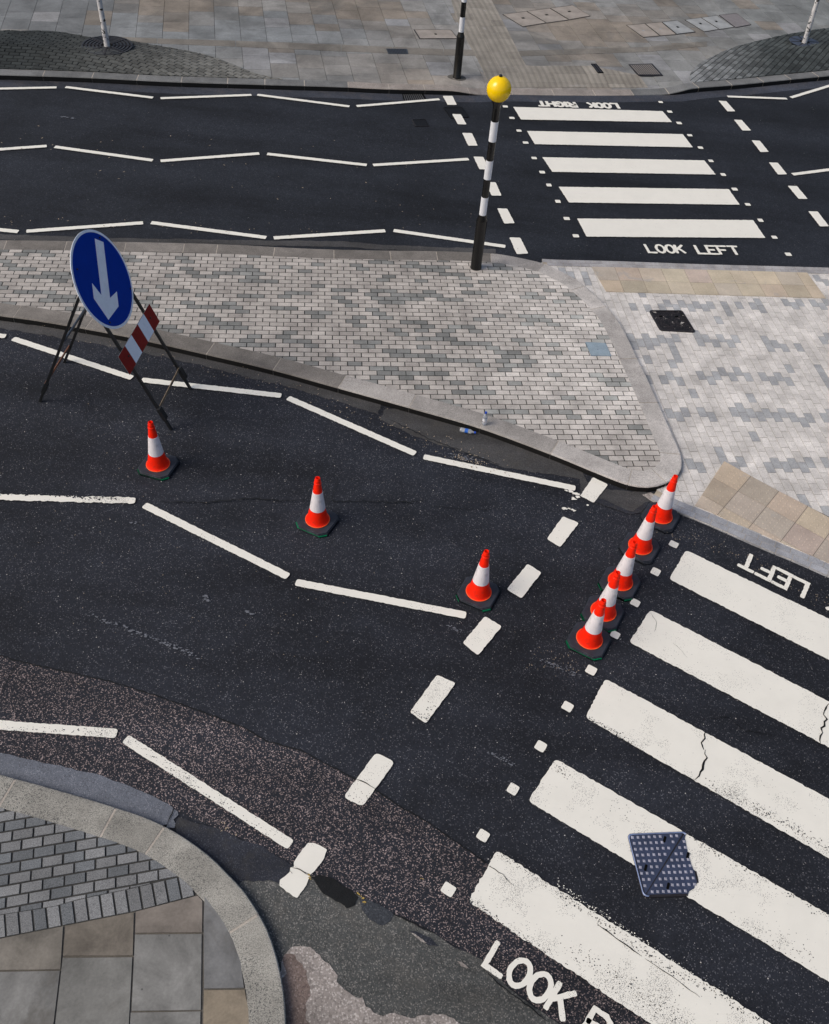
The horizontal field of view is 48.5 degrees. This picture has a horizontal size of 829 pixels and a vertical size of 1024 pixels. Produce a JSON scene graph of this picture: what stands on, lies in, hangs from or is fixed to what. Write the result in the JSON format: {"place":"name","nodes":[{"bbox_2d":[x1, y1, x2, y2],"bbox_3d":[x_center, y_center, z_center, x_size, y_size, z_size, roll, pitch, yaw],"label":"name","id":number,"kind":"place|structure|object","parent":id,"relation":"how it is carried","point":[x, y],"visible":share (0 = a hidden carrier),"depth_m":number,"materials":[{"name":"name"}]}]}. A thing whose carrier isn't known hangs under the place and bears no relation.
{"place":"outdoors","nodes":[
{"label":"outdoors","id":0,"kind":"place"},
{"bbox_2d":[0,808,248,1023],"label":"pavement","id":1,"kind":"structure","parent":0,"point":[94,929],"depth_m":7.62,"materials":[{"name":"stone"}]},
{"bbox_2d":[0,250,659,470],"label":"traffic island","id":2,"kind":"structure","parent":0,"point":[504,342],"depth_m":13.75,"materials":[{"name":"brick"}]},
{"bbox_2d":[470,74,510,270],"bbox_3d":[1.103,-5.045,13.942,0.350,3.066,0.350,6,47,0],"label":"belisha beacon","id":3,"kind":"object","parent":2,"relation":"on","point":[498,89],"visible":1,"depth_m":13.70,"materials":[{"name":"black paint"}]},
{"bbox_2d":[585,342,610,356],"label":"access cover","id":4,"kind":"object","parent":2,"relation":"on","point":[596,349],"visible":1,"depth_m":13.74,"materials":[{"name":"metal"}]},
{"bbox_2d":[0,80,828,1023],"bbox_3d":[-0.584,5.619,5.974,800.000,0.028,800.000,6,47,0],"label":"road","id":5,"kind":"structure","parent":0,"point":[444,840],"depth_m":10.25,"materials":[{"name":"black asphalt"}]},
{"bbox_2d":[38,229,191,429],"bbox_3d":[-3.956,-2.341,11.478,1.924,2.449,1.180,10,47,4],"label":"road sign","id":6,"kind":"object","parent":5,"relation":"on","point":[100,275],"visible":1,"depth_m":11.15,"materials":[{"name":"blue metal"}]},
{"bbox_2d":[0,775,285,1023],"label":"kerb","id":7,"kind":"structure","parent":5,"relation":"on","point":[203,875],"depth_m":8.10,"materials":[{"name":"concrete"}]},
{"bbox_2d":[137,421,179,480],"bbox_3d":[-3.183,-0.820,11.272,0.432,0.749,0.432,15,47,8],"label":"traffic cone","id":8,"kind":"object","parent":5,"relation":"on","point":[158,463],"visible":1,"depth_m":11.38,"materials":[{"name":"plastic"}]},
{"bbox_2d":[296,476,338,537],"bbox_3d":[-1.140,-0.135,10.828,0.432,0.749,0.432,22,48,15],"label":"traffic cone","id":9,"kind":"object","parent":5,"relation":"on","point":[317,518],"visible":1,"depth_m":10.94,"materials":[{"name":"plastic"}]},
{"bbox_2d":[0,240,681,491],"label":"kerb","id":10,"kind":"structure","parent":5,"relation":"on","point":[664,471],"depth_m":13.04,"materials":[{"name":"stone"}]},
{"bbox_2d":[482,411,487,425],"bbox_3d":[0.945,-1.256,12.321,0.063,0.218,0.063,6,47,0],"label":"water bottle","id":11,"kind":"object","parent":10,"relation":"on","point":[484,420],"visible":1,"depth_m":12.30,"materials":[{"name":"clear plastic"}]},
{"bbox_2d":[1,133,816,835],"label":"grit","id":12,"kind":"object","parent":5,"relation":"on","point":[347,417],"visible":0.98,"depth_m":12.02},
{"bbox_2d":[0,69,828,95],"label":"kerb","id":13,"kind":"structure","parent":5,"relation":"on","point":[199,82],"depth_m":19.62,"materials":[{"name":"stone"}]},
{"bbox_2d":[402,94,427,101],"bbox_3d":[-0.004,-8.837,19.641,0.510,0.024,0.372,-6,48,-11],"label":"drain grating","id":14,"kind":"object","parent":5,"relation":"on","point":[408,97],"visible":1,"depth_m":19.64,"materials":[{"name":"black metal"}]},
{"bbox_2d":[412,119,428,126],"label":"manhole cover","id":15,"kind":"object","parent":5,"relation":"on","point":[420,122],"visible":1,"depth_m":18.82,"materials":[{"name":"metal"}]},
{"bbox_2d":[443,107,468,118],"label":"manhole cover","id":16,"kind":"object","parent":5,"relation":"on","point":[450,111],"visible":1,"depth_m":19.30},
{"bbox_2d":[460,427,475,433],"bbox_3d":[0.718,-1.088,12.373,0.218,0.063,0.063,12,47,6],"label":"water bottle","id":17,"kind":"object","parent":5,"relation":"on","point":[466,430],"visible":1,"depth_m":12.35,"materials":[{"name":"clear plastic"}]},
{"bbox_2d":[456,549,499,611],"bbox_3d":[0.754,0.682,10.244,0.432,0.749,0.432,22,48,15],"label":"traffic cone","id":18,"kind":"object","parent":5,"relation":"on","point":[479,591],"visible":1,"depth_m":10.36,"materials":[{"name":"plastic"}]},
{"bbox_2d":[565,598,611,660],"bbox_3d":[1.951,1.175,9.897,0.432,0.749,0.432,26,50,17],"label":"traffic cone","id":19,"kind":"object","parent":5,"relation":"on","point":[590,639],"visible":1,"depth_m":10.01,"materials":[{"name":"plastic"}]},
{"bbox_2d":[580,570,624,632],"bbox_3d":[2.160,0.904,10.173,0.432,0.749,0.432,24,49,16],"label":"traffic cone","id":20,"kind":"object","parent":5,"relation":"on","point":[614,613],"visible":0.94,"depth_m":10.28,"materials":[{"name":"plastic"}]},
{"bbox_2d":[598,540,640,601],"bbox_3d":[2.422,0.588,10.496,0.432,0.749,0.432,25,50,17],"label":"traffic cone","id":21,"kind":"object","parent":5,"relation":"on","point":[629,583],"visible":0.94,"depth_m":10.59,"materials":[{"name":"plastic"}]},
{"bbox_2d":[618,505,660,564],"bbox_3d":[2.752,0.192,10.901,0.432,0.749,0.432,27,51,19],"label":"traffic cone","id":22,"kind":"object","parent":5,"relation":"on","point":[648,549],"visible":0.96,"depth_m":11.00,"materials":[{"name":"plastic"}]},
{"bbox_2d":[640,474,679,533],"bbox_3d":[3.101,-0.175,11.280,0.432,0.749,0.432,26,50,19],"label":"traffic cone","id":23,"kind":"object","parent":5,"relation":"on","point":[667,518],"visible":0.87,"depth_m":11.37,"materials":[{"name":"plastic"}]},
{"bbox_2d":[628,831,698,897],"bbox_3d":[2.304,3.244,8.484,0.574,0.031,0.598,0,47,-6],"label":"manhole cover","id":24,"kind":"object","parent":5,"relation":"on","point":[663,866],"visible":1,"depth_m":8.47,"materials":[{"name":"metal"}]},
{"bbox_2d":[542,259,828,273],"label":"kerb","id":25,"kind":"structure","parent":5,"relation":"on","point":[627,264],"depth_m":15.67,"materials":[{"name":"stone"}]},
{"bbox_2d":[651,490,828,577],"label":"kerb","id":26,"kind":"structure","parent":5,"relation":"on","point":[774,547],"depth_m":11.41,"materials":[{"name":"stone"}]},
{"bbox_2d":[0,0,828,89],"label":"pavement","id":27,"kind":"structure","parent":0,"point":[338,40],"depth_m":21.70,"materials":[{"name":"grey stone"}]},
{"bbox_2d":[0,30,282,78],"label":"brick mound","id":28,"kind":"object","parent":27,"relation":"on","point":[42,50],"visible":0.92,"depth_m":19.51,"materials":[{"name":"grey brick"}]},
{"bbox_2d":[97,0,109,46],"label":"birch tree","id":29,"kind":"object","parent":28,"relation":"on","point":[103,25],"visible":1,"depth_m":19.57,"materials":[{"name":"white plant"}]},
{"bbox_2d":[81,36,132,54],"bbox_3d":[-6.644,-10.090,19.897,1.072,0.019,1.072,6,47,0],"label":"tree grate","id":30,"kind":"object","parent":28,"relation":"on","point":[121,45],"visible":0.95,"depth_m":19.91,"materials":[{"name":"metal"}]},
{"bbox_2d":[386,49,407,53],"bbox_3d":[-0.390,-10.527,21.045,0.486,0.024,0.292,-4,47,-9],"label":"drain grating","id":31,"kind":"object","parent":27,"relation":"on","point":[397,51],"visible":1,"depth_m":21.02,"materials":[{"name":"metal"}]},
{"bbox_2d":[414,29,456,38],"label":"access cover","id":32,"kind":"object","parent":27,"relation":"on","point":[433,34],"visible":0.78,"depth_m":21.92,"materials":[{"name":"concrete"}]},
{"bbox_2d":[453,0,466,78],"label":"belisha beacon","id":33,"kind":"object","parent":27,"relation":"on","point":[460,39],"visible":1,"depth_m":19.72,"materials":[{"name":"black paint"}]},
{"bbox_2d":[503,11,545,26],"bbox_3d":[2.755,-12.354,23.070,0.733,0.026,0.887,-21,52,-23],"label":"access cover","id":34,"kind":"object","parent":27,"relation":"on","point":[524,19],"visible":1,"depth_m":23.05,"materials":[{"name":"concrete"}]},
{"bbox_2d":[527,8,567,22],"bbox_3d":[3.378,-12.582,23.346,0.720,0.026,0.859,-20,52,-23],"label":"access cover","id":35,"kind":"object","parent":27,"relation":"on","point":[547,15],"visible":1,"depth_m":23.33,"materials":[{"name":"concrete"}]},
{"bbox_2d":[451,0,647,87],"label":"tactile paving","id":36,"kind":"structure","parent":27,"relation":"on","point":[486,32],"depth_m":21.06,"materials":[{"name":"beige concrete"}]},
{"bbox_2d":[550,5,589,19],"bbox_3d":[4.013,-12.820,23.631,0.720,0.026,0.854,-20,52,-23],"label":"access cover","id":37,"kind":"object","parent":27,"relation":"on","point":[570,12],"visible":1,"depth_m":23.62,"materials":[{"name":"concrete"}]},
{"bbox_2d":[591,64,603,72],"bbox_3d":[4.206,-10.207,21.194,0.150,0.024,0.536,-5,48,-10],"label":"drain grating","id":38,"kind":"object","parent":27,"relation":"on","point":[597,68],"visible":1,"depth_m":21.17,"materials":[{"name":"metal"}]},
{"bbox_2d":[626,23,658,37],"bbox_3d":[5.754,-12.082,23.107,0.547,0.026,0.840,-14,50,-18],"label":"access cover","id":39,"kind":"object","parent":27,"relation":"on","point":[643,30],"visible":1,"depth_m":23.09,"materials":[{"name":"concrete"}]},
{"bbox_2d":[645,22,675,35],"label":"access cover","id":40,"kind":"object","parent":27,"relation":"on","point":[660,28],"visible":1,"depth_m":23.25,"materials":[{"name":"concrete"}]},
{"bbox_2d":[662,20,694,34],"bbox_3d":[6.680,-12.335,23.436,0.601,0.026,0.853,-15,50,-19],"label":"access cover","id":41,"kind":"object","parent":27,"relation":"on","point":[676,27],"visible":1,"depth_m":23.41,"materials":[{"name":"metal"}]},
{"bbox_2d":[685,18,718,31],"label":"access cover","id":42,"kind":"object","parent":27,"relation":"on","point":[701,24],"visible":1,"depth_m":23.69,"materials":[{"name":"grey metal"}]},
{"bbox_2d":[701,15,733,29],"bbox_3d":[7.876,-12.706,23.901,0.535,0.026,0.888,-14,50,-18],"label":"access cover","id":43,"kind":"object","parent":27,"relation":"on","point":[716,21],"visible":1,"depth_m":23.89,"materials":[{"name":"grey metal"}]},
{"bbox_2d":[719,13,750,27],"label":"access cover","id":44,"kind":"object","parent":27,"relation":"on","point":[735,20],"visible":1,"depth_m":24.10,"materials":[{"name":"concrete"}]},
{"bbox_2d":[689,28,828,81],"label":"brick mound","id":45,"kind":"object","parent":27,"relation":"on","point":[779,55],"visible":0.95,"depth_m":22.18,"materials":[{"name":"grey brick"}]},
{"bbox_2d":[789,36,818,46],"bbox_3d":[9.755,-11.752,23.014,0.752,0.019,0.752,6,47,0],"label":"tree grate","id":46,"kind":"object","parent":45,"relation":"on","point":[795,40],"visible":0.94,"depth_m":23.04,"materials":[{"name":"metal"}]},
{"bbox_2d":[802,0,819,43],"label":"birch tree","id":47,"kind":"object","parent":45,"relation":"on","point":[809,24],"visible":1,"depth_m":22.65,"materials":[{"name":"white plant"}]},
{"bbox_2d":[629,63,662,75],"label":"access cover","id":48,"kind":"object","parent":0,"point":[650,69],"visible":1,"depth_m":21.32,"materials":[{"name":"metal"}]},
{"bbox_2d":[551,262,828,576],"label":"pavement","id":49,"kind":"structure","parent":0,"point":[741,383],"depth_m":13.59,"materials":[{"name":"stone"}]},
{"bbox_2d":[650,310,694,332],"bbox_3d":[4.060,-3.006,14.517,0.562,0.026,0.610,-4,47,-9],"label":"manhole cover","id":50,"kind":"object","parent":49,"relation":"on","point":[672,320],"visible":1,"depth_m":14.51,"materials":[{"name":"metal"}]},
{"bbox_2d":[592,267,825,297],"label":"tactile paving","id":51,"kind":"structure","parent":49,"relation":"on","point":[714,282],"depth_m":15.37,"materials":[{"name":"beige concrete"}]},
{"bbox_2d":[695,461,828,562],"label":"tactile paving","id":52,"kind":"structure","parent":49,"relation":"on","point":[731,493],"depth_m":11.73,"materials":[{"name":"beige concrete"}]}
]}

